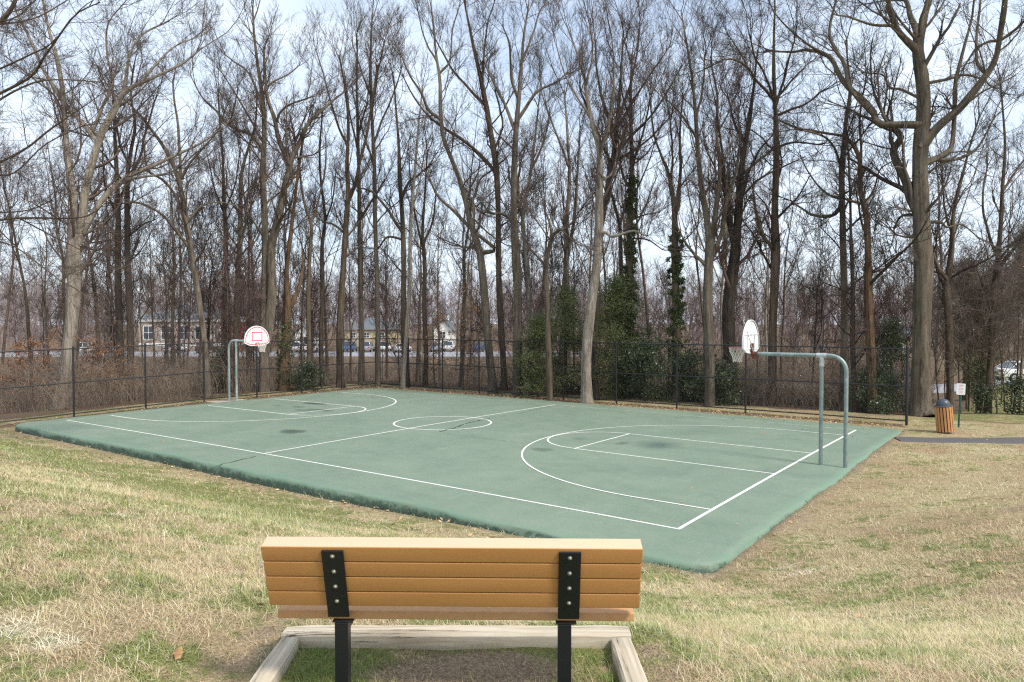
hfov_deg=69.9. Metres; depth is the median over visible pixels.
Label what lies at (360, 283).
tree
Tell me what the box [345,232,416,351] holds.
sapling
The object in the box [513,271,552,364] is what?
sapling
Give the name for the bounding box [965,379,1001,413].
evergreen bush
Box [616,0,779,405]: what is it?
tree
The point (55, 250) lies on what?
tree
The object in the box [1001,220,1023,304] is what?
pine tree
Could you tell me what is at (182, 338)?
window
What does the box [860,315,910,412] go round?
holly shrub
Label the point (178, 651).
fallen leaves
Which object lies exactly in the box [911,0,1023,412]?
tree
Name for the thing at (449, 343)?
parked car
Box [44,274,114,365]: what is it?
sapling
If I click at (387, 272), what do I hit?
tree
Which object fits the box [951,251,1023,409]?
tree
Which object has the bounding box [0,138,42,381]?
tree
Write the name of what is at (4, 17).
tree
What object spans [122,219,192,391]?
sapling
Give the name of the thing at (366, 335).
window
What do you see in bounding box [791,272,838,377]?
sapling
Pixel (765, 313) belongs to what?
tree
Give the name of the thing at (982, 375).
spruce tree
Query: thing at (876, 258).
sapling
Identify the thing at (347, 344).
parked car
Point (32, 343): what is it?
beech sapling
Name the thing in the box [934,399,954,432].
litter bin
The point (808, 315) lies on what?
sapling
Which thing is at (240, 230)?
tree
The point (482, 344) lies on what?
parked car
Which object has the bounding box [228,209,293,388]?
sapling
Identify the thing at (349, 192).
tree
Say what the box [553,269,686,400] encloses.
cedar tree
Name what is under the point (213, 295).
sapling
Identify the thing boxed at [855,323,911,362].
garden house
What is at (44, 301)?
tree
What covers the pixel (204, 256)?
tree
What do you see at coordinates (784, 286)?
tree
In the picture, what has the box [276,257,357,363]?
sapling
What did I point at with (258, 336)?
basketball goal
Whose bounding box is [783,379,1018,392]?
road
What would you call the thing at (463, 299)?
tree
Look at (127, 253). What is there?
tree
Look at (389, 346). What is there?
parked car
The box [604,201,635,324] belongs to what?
tree
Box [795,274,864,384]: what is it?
sapling
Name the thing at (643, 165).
tree
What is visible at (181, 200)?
tree
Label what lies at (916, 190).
tree
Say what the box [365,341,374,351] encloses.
parked car
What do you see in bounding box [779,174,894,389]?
sapling
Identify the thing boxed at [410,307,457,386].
beech sapling
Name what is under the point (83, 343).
sapling
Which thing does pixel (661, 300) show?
sapling
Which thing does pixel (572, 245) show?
sapling
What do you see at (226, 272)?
sapling
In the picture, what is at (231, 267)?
tree
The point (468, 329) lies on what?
sapling
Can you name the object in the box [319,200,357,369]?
tree
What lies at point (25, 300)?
tree
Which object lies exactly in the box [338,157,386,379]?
tree
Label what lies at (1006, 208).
tree
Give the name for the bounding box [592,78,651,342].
tree
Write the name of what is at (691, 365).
holly shrub
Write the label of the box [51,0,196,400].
tree
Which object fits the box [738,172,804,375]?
tree
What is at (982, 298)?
tree
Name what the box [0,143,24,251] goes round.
tree
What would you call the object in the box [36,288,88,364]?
sapling
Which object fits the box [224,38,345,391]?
tree
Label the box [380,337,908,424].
chain link fence
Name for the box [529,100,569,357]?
tree
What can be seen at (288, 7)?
sky
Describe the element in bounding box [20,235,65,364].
sapling
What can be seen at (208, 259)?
tree
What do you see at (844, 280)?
tree
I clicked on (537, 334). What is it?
cedar tree
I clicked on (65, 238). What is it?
tree
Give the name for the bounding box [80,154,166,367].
tree
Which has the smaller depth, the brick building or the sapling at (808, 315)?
the sapling at (808, 315)
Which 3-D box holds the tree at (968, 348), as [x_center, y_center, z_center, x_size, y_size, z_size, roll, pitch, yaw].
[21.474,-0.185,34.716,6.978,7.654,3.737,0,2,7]
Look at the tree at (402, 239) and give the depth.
44.92 m
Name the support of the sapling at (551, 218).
on the ground at (512, 660)
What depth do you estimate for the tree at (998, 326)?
36.00 m
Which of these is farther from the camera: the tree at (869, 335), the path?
the tree at (869, 335)
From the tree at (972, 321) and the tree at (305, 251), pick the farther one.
the tree at (305, 251)
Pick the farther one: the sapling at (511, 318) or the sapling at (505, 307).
the sapling at (505, 307)
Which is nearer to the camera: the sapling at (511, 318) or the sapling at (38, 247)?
the sapling at (511, 318)
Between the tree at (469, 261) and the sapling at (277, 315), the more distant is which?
the tree at (469, 261)
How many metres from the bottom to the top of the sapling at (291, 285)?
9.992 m
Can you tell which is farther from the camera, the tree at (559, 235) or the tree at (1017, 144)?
the tree at (559, 235)
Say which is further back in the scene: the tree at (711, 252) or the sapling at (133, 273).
the sapling at (133, 273)
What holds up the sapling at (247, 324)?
on the ground at (512, 660)
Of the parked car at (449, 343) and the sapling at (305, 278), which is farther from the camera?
the parked car at (449, 343)
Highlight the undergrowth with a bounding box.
[0,242,1021,413]
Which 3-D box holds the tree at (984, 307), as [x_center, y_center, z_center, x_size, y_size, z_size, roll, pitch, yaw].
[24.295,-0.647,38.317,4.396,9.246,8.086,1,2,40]
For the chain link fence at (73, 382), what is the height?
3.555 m
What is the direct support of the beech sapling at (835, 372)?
on the ground at (512, 660)
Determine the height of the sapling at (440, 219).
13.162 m
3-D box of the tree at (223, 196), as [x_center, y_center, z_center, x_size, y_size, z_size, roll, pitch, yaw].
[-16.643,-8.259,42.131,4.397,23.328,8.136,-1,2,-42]
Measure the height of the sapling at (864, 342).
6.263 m
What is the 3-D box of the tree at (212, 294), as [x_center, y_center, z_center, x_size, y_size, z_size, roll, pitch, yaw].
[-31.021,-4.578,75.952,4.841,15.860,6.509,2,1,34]
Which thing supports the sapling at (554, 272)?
on the ground at (512, 660)
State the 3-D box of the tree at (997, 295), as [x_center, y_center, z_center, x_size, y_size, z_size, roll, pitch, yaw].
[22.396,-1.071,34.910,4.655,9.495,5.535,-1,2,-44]
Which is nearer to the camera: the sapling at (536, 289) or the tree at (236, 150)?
the sapling at (536, 289)
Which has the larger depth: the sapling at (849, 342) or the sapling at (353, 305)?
the sapling at (353, 305)
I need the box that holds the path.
[894,437,1023,443]
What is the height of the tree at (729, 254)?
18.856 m
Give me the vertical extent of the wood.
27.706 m
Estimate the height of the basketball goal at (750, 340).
4.180 m
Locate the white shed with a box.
[292,325,318,345]
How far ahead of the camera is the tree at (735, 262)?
35.66 m
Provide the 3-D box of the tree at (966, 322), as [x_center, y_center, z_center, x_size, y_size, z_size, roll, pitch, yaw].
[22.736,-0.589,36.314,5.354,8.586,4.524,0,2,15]
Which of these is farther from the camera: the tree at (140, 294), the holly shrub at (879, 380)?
the tree at (140, 294)
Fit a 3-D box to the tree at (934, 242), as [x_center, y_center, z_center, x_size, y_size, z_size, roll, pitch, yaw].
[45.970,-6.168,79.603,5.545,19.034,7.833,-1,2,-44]
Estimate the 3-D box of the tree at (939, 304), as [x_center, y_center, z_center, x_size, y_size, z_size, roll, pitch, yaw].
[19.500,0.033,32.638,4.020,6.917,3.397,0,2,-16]
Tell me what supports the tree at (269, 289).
on the ground at (512, 660)
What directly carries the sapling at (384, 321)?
on the ground at (512, 660)
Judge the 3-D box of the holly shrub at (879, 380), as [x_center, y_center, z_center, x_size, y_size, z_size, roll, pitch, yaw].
[16.128,2.165,32.449,2.644,2.715,2.916,1,2,36]
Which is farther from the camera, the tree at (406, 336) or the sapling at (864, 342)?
the sapling at (864, 342)
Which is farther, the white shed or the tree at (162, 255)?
the white shed
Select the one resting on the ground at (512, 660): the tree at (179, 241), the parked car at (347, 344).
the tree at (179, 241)
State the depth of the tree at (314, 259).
62.70 m
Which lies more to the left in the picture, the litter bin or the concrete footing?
the concrete footing
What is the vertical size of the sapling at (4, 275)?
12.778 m
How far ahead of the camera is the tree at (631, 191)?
38.38 m
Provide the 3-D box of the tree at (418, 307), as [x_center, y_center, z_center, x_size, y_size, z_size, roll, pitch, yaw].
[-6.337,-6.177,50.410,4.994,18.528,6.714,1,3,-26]
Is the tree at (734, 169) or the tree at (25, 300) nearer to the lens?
the tree at (25, 300)
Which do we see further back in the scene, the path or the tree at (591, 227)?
the tree at (591, 227)
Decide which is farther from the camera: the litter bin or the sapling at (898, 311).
the sapling at (898, 311)
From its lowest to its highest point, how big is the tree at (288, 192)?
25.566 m
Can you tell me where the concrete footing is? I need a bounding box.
[206,399,245,402]
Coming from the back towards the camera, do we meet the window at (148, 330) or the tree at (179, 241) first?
the window at (148, 330)
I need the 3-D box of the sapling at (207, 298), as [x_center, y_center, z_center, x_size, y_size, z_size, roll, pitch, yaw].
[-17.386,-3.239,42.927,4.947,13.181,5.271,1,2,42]
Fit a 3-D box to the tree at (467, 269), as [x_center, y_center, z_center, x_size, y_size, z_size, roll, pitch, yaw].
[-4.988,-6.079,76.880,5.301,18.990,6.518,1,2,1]
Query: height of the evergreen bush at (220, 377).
3.075 m
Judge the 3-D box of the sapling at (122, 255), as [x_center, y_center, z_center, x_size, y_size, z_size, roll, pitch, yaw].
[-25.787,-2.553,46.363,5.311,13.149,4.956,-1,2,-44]
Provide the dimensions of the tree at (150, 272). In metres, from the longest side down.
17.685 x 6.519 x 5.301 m
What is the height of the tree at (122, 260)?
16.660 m
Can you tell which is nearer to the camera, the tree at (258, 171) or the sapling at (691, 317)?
the sapling at (691, 317)
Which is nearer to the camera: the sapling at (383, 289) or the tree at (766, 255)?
the sapling at (383, 289)
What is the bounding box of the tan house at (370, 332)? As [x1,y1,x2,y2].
[344,318,400,346]
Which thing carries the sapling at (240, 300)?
on the ground at (512, 660)
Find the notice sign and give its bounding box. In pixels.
[956,383,965,426]
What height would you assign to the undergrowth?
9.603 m
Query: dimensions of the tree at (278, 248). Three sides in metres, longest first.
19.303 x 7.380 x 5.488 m
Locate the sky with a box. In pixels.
[0,0,1023,324]
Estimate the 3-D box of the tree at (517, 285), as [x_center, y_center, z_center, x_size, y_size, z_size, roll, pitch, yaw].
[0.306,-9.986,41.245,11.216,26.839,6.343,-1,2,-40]
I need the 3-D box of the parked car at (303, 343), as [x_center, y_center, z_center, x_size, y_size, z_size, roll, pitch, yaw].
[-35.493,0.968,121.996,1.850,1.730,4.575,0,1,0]
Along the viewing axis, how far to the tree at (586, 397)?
35.80 m
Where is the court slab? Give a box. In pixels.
[15,389,901,573]
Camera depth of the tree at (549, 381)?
36.41 m
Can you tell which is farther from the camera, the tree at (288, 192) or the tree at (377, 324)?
the tree at (288, 192)
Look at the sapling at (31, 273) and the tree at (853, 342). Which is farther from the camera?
the sapling at (31, 273)
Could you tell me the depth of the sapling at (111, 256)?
45.47 m
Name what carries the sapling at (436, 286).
on the ground at (512, 660)
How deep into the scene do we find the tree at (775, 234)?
35.23 m
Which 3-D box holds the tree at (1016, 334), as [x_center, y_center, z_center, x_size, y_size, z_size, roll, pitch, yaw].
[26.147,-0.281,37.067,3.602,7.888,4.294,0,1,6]
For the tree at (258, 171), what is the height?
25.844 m
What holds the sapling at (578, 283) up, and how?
on the ground at (512, 660)
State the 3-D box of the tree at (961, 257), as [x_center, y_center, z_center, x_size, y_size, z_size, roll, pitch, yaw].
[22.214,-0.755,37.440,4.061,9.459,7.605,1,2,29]
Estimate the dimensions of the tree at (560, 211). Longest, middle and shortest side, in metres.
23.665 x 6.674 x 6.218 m
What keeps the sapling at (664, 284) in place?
on the ground at (512, 660)
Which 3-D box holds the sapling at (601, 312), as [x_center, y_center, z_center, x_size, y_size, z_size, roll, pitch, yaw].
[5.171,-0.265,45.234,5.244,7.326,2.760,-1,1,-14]
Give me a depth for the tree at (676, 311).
36.56 m
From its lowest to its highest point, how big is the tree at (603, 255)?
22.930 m
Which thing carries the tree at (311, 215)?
on the ground at (512, 660)
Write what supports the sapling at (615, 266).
on the ground at (512, 660)
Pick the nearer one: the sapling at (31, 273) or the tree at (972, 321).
the tree at (972, 321)
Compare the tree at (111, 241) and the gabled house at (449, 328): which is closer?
the tree at (111, 241)
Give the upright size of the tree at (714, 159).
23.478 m
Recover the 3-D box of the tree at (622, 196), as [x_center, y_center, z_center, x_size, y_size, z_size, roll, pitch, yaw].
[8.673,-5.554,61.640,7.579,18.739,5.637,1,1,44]
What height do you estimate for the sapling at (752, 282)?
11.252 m
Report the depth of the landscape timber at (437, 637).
4.38 m
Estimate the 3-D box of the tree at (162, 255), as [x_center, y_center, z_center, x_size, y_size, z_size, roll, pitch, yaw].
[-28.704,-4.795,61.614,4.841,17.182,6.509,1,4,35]
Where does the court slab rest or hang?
on the ground at (512, 660)
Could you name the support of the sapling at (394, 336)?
on the ground at (512, 660)
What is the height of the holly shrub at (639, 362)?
3.751 m
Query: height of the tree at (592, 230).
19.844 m
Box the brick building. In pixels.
[138,305,245,350]
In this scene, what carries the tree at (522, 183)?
on the ground at (512, 660)
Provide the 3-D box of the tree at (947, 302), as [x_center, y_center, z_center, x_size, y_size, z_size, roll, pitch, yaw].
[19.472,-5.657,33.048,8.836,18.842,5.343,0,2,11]
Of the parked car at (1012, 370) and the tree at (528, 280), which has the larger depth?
the parked car at (1012, 370)
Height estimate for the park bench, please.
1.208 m
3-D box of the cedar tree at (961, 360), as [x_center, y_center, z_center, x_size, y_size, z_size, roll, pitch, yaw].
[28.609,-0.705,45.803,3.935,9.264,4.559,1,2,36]
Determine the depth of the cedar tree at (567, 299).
39.63 m
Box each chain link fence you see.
[0,337,374,422]
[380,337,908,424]
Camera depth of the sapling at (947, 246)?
39.10 m
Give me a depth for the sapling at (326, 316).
54.47 m
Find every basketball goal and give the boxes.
[228,326,268,400]
[728,320,848,467]
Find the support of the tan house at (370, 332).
on the ground at (512, 660)
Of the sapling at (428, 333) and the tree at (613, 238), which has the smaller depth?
the sapling at (428, 333)
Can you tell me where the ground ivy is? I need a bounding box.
[497,375,932,410]
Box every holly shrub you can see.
[600,332,680,401]
[651,342,726,403]
[694,357,757,406]
[849,359,904,414]
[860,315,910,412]
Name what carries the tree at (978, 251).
on the ground at (512, 660)
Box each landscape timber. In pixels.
[249,637,298,681]
[281,625,630,649]
[611,637,647,681]
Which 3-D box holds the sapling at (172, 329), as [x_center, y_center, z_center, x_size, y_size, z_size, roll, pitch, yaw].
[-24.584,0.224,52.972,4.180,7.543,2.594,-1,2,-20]
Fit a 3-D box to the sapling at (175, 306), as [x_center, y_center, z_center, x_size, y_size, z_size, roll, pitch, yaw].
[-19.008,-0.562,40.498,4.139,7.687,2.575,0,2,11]
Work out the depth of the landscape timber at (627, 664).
4.07 m
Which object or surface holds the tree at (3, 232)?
on the ground at (512, 660)
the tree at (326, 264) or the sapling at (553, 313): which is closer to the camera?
the sapling at (553, 313)
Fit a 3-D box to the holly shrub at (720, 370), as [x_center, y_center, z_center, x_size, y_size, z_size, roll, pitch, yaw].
[10.161,2.104,35.373,2.852,2.909,3.332,0,2,-7]
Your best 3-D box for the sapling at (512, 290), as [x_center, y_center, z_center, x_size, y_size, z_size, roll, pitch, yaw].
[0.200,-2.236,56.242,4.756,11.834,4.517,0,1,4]
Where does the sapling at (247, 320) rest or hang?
on the ground at (512, 660)
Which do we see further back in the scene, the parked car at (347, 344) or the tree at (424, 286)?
the parked car at (347, 344)
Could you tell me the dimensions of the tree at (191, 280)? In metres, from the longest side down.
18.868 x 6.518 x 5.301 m
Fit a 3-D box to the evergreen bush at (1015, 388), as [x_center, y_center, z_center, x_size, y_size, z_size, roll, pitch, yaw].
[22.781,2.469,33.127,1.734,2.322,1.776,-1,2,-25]
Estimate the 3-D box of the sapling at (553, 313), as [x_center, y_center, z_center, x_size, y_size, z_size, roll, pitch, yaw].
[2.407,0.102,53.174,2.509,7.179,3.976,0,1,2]
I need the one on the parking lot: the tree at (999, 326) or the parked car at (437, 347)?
the parked car at (437, 347)
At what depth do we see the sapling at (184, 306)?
47.92 m
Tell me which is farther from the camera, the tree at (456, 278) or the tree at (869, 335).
the tree at (456, 278)
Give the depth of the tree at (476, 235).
40.87 m
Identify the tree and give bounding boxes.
[0,0,206,359]
[0,0,291,408]
[0,92,89,331]
[0,124,53,404]
[0,133,92,399]
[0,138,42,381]
[0,142,17,275]
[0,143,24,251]
[24,7,294,397]
[28,121,112,370]
[34,157,120,375]
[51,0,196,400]
[74,132,124,378]
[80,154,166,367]
[81,0,191,401]
[84,138,154,362]
[91,203,159,327]
[111,217,171,371]
[121,190,170,374]
[130,180,200,389]
[137,186,207,380]
[144,106,228,385]
[151,127,230,373]
[153,216,185,356]
[164,197,204,371]
[166,195,237,348]
[167,0,391,391]
[185,180,230,371]
[187,19,271,392]
[188,179,244,370]
[189,15,301,391]
[192,233,233,363]
[194,104,270,378]
[209,130,279,262]
[211,86,274,385]
[218,216,259,351]
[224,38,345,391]
[227,55,304,388]
[243,56,350,387]
[255,163,312,378]
[256,117,317,331]
[272,58,359,385]
[279,151,354,379]
[282,173,341,363]
[288,165,329,371]
[289,0,409,387]
[295,199,356,378]
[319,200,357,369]
[324,0,433,386]
[325,3,461,386]
[329,0,421,384]
[337,181,412,377]
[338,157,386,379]
[361,0,553,390]
[362,28,462,388]
[363,199,414,372]
[365,0,550,393]
[385,82,453,385]
[388,128,469,380]
[388,193,448,380]
[393,194,437,368]
[414,172,461,379]
[436,82,510,386]
[436,212,488,373]
[442,205,489,369]
[446,0,593,395]
[451,166,494,373]
[472,32,579,391]
[489,129,537,302]
[490,91,632,400]
[500,153,540,265]
[504,310,567,397]
[511,280,612,394]
[525,16,617,387]
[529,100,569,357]
[529,136,588,360]
[532,0,674,403]
[540,152,612,280]
[544,183,590,293]
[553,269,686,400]
[554,90,653,395]
[560,0,707,399]
[562,142,636,388]
[568,105,624,381]
[590,0,704,398]
[591,175,665,360]
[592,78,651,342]
[594,119,681,322]
[604,6,729,401]
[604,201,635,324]
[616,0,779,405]
[652,0,887,405]
[660,128,710,321]
[666,0,822,404]
[667,16,771,370]
[684,97,750,360]
[685,0,1023,416]
[692,200,758,310]
[701,104,764,272]
[706,0,950,409]
[711,137,770,297]
[717,1,973,413]
[731,126,811,374]
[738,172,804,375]
[751,140,837,379]
[798,62,912,411]
[852,22,1023,413]
[881,257,1023,412]
[886,259,1023,413]
[902,200,965,341]
[903,235,988,399]
[904,100,1015,380]
[906,242,1020,410]
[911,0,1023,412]
[931,269,1014,398]
[933,224,1023,350]
[933,247,1021,409]
[935,255,1021,403]
[936,215,1023,390]
[937,255,1004,399]
[942,196,1023,412]
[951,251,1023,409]
[954,274,1021,365]
[955,293,1013,409]
[963,262,1023,413]
[964,256,1023,408]
[978,139,1023,360]
[989,117,1023,380]
[997,286,1023,360]
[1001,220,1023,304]
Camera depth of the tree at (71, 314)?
36.09 m
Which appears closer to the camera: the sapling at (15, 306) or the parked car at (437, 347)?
the sapling at (15, 306)
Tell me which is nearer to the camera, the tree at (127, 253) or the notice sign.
the notice sign
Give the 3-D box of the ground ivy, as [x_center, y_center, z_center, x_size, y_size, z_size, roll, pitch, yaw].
[13.069,3.033,42.115,28.236,2.899,12.619,0,1,1]
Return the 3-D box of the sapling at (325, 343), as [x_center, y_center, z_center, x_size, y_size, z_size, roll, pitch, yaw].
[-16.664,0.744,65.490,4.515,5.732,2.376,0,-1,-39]
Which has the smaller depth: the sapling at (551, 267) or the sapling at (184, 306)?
the sapling at (551, 267)
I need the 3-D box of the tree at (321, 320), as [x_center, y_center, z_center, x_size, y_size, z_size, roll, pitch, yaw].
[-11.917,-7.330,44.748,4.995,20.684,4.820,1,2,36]
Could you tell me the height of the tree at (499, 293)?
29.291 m
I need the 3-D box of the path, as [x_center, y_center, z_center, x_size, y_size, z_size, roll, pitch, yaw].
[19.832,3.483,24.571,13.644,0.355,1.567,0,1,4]
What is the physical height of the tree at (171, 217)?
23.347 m
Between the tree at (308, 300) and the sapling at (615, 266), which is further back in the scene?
the sapling at (615, 266)
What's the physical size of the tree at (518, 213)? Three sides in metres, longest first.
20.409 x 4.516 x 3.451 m
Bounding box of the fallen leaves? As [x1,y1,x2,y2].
[0,385,1018,674]
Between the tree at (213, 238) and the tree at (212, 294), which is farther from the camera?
the tree at (212, 294)
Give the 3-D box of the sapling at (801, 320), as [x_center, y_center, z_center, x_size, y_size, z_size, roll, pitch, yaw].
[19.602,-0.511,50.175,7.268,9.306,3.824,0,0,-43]
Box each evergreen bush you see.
[190,344,240,392]
[278,358,334,391]
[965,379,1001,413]
[995,370,1023,414]
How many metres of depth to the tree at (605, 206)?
37.74 m
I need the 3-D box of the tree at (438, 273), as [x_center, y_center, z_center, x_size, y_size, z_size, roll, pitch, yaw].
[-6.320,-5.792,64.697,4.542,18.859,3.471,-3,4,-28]
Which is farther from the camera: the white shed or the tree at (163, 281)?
the white shed
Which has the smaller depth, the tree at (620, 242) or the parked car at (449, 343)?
the tree at (620, 242)
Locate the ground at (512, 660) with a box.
[0,324,1023,681]
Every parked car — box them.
[79,342,93,351]
[291,342,305,350]
[344,341,357,351]
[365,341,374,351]
[380,341,391,351]
[430,343,445,351]
[443,341,454,350]
[473,343,484,351]
[995,361,1023,381]
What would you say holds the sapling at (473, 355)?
on the ground at (512, 660)
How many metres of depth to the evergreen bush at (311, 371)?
42.43 m
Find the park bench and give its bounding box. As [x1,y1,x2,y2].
[261,536,642,681]
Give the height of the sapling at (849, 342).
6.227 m
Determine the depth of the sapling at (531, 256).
50.00 m
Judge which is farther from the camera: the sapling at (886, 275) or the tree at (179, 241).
the tree at (179, 241)
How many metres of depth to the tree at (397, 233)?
56.70 m
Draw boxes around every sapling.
[0,240,10,352]
[0,264,36,373]
[0,326,60,409]
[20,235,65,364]
[28,213,105,377]
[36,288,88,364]
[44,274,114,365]
[56,195,142,398]
[57,321,107,370]
[65,335,142,404]
[81,227,164,399]
[84,261,148,362]
[95,206,177,348]
[97,318,126,365]
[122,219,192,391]
[140,262,206,395]
[143,296,197,392]
[159,209,282,393]
[167,178,276,345]
[169,230,223,379]
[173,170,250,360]
[179,291,241,370]
[181,278,244,363]
[202,270,244,360]
[212,224,301,363]
[216,251,273,391]
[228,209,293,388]
[231,295,284,373]
[239,283,260,388]
[260,251,326,360]
[272,293,319,380]
[275,242,318,352]
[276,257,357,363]
[277,269,357,365]
[304,325,348,365]
[334,238,388,380]
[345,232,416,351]
[347,231,443,382]
[367,280,406,380]
[374,307,421,368]
[397,305,447,375]
[400,257,444,359]
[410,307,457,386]
[418,186,513,345]
[435,280,485,388]
[439,287,497,383]
[458,311,495,375]
[476,179,557,331]
[484,285,523,378]
[491,247,541,353]
[497,301,550,384]
[501,175,571,346]
[508,234,573,391]
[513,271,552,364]
[522,131,618,391]
[534,234,588,318]
[534,296,559,347]
[556,280,615,360]
[567,256,606,360]
[581,256,640,344]
[635,257,695,386]
[636,257,671,384]
[638,288,703,393]
[679,267,750,352]
[700,232,756,350]
[713,203,787,396]
[756,267,835,385]
[778,230,832,390]
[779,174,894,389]
[788,259,863,376]
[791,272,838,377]
[793,174,911,375]
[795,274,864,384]
[815,336,864,393]
[820,312,876,374]
[834,212,899,363]
[848,325,881,355]
[849,223,946,371]
[855,283,907,380]
[858,255,935,396]
[880,202,974,372]
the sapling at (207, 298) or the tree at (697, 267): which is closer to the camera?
the sapling at (207, 298)
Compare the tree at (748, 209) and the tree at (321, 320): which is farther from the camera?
the tree at (748, 209)
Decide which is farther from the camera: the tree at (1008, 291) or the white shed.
the white shed
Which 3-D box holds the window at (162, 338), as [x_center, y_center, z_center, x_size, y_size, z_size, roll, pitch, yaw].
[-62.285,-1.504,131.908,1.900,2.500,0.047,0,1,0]
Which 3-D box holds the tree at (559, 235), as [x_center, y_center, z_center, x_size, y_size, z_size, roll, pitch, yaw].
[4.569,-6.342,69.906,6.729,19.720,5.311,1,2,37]
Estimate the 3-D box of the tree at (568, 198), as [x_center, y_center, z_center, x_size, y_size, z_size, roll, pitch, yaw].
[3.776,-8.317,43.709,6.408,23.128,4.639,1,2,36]
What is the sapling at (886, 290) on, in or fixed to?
on the ground at (512, 660)
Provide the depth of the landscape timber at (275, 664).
4.07 m
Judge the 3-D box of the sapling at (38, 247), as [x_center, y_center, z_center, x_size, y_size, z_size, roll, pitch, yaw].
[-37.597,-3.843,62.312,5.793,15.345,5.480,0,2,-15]
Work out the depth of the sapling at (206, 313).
44.02 m
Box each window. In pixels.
[143,326,152,339]
[161,326,170,339]
[181,326,187,339]
[364,332,369,337]
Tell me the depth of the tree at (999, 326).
39.55 m
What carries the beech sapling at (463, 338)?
on the ground at (512, 660)
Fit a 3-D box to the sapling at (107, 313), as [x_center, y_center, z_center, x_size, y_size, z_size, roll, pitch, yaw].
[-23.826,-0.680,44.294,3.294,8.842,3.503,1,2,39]
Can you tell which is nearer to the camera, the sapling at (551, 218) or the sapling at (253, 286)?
the sapling at (253, 286)
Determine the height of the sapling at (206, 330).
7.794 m
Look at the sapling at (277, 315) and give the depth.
46.36 m
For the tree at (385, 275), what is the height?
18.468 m
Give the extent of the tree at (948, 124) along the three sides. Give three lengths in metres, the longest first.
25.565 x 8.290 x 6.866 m
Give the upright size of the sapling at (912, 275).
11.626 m
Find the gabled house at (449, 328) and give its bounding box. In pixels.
[433,319,456,345]
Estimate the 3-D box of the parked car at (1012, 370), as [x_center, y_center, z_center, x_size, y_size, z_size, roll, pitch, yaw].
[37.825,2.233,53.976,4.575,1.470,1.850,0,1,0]
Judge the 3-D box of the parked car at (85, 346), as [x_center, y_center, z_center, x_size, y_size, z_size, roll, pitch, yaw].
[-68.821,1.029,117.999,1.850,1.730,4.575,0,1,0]
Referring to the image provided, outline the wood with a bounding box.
[0,233,1023,363]
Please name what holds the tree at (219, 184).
on the ground at (512, 660)
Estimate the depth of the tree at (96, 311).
63.39 m
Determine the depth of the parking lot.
116.06 m
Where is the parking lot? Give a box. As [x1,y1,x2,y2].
[0,351,578,356]
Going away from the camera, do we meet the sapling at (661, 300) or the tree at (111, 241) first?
the sapling at (661, 300)
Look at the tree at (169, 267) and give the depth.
78.41 m
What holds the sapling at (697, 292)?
on the ground at (512, 660)
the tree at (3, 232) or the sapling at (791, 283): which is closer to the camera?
the sapling at (791, 283)
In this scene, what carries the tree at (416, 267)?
on the ground at (512, 660)
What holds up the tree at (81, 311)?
on the ground at (512, 660)
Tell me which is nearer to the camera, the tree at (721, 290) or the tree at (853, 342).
the tree at (853, 342)
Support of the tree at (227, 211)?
on the ground at (512, 660)
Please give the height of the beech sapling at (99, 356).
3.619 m
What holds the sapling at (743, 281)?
on the ground at (512, 660)
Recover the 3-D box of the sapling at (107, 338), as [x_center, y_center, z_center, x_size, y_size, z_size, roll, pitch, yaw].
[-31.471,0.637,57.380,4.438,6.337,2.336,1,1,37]
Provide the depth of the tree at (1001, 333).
41.01 m

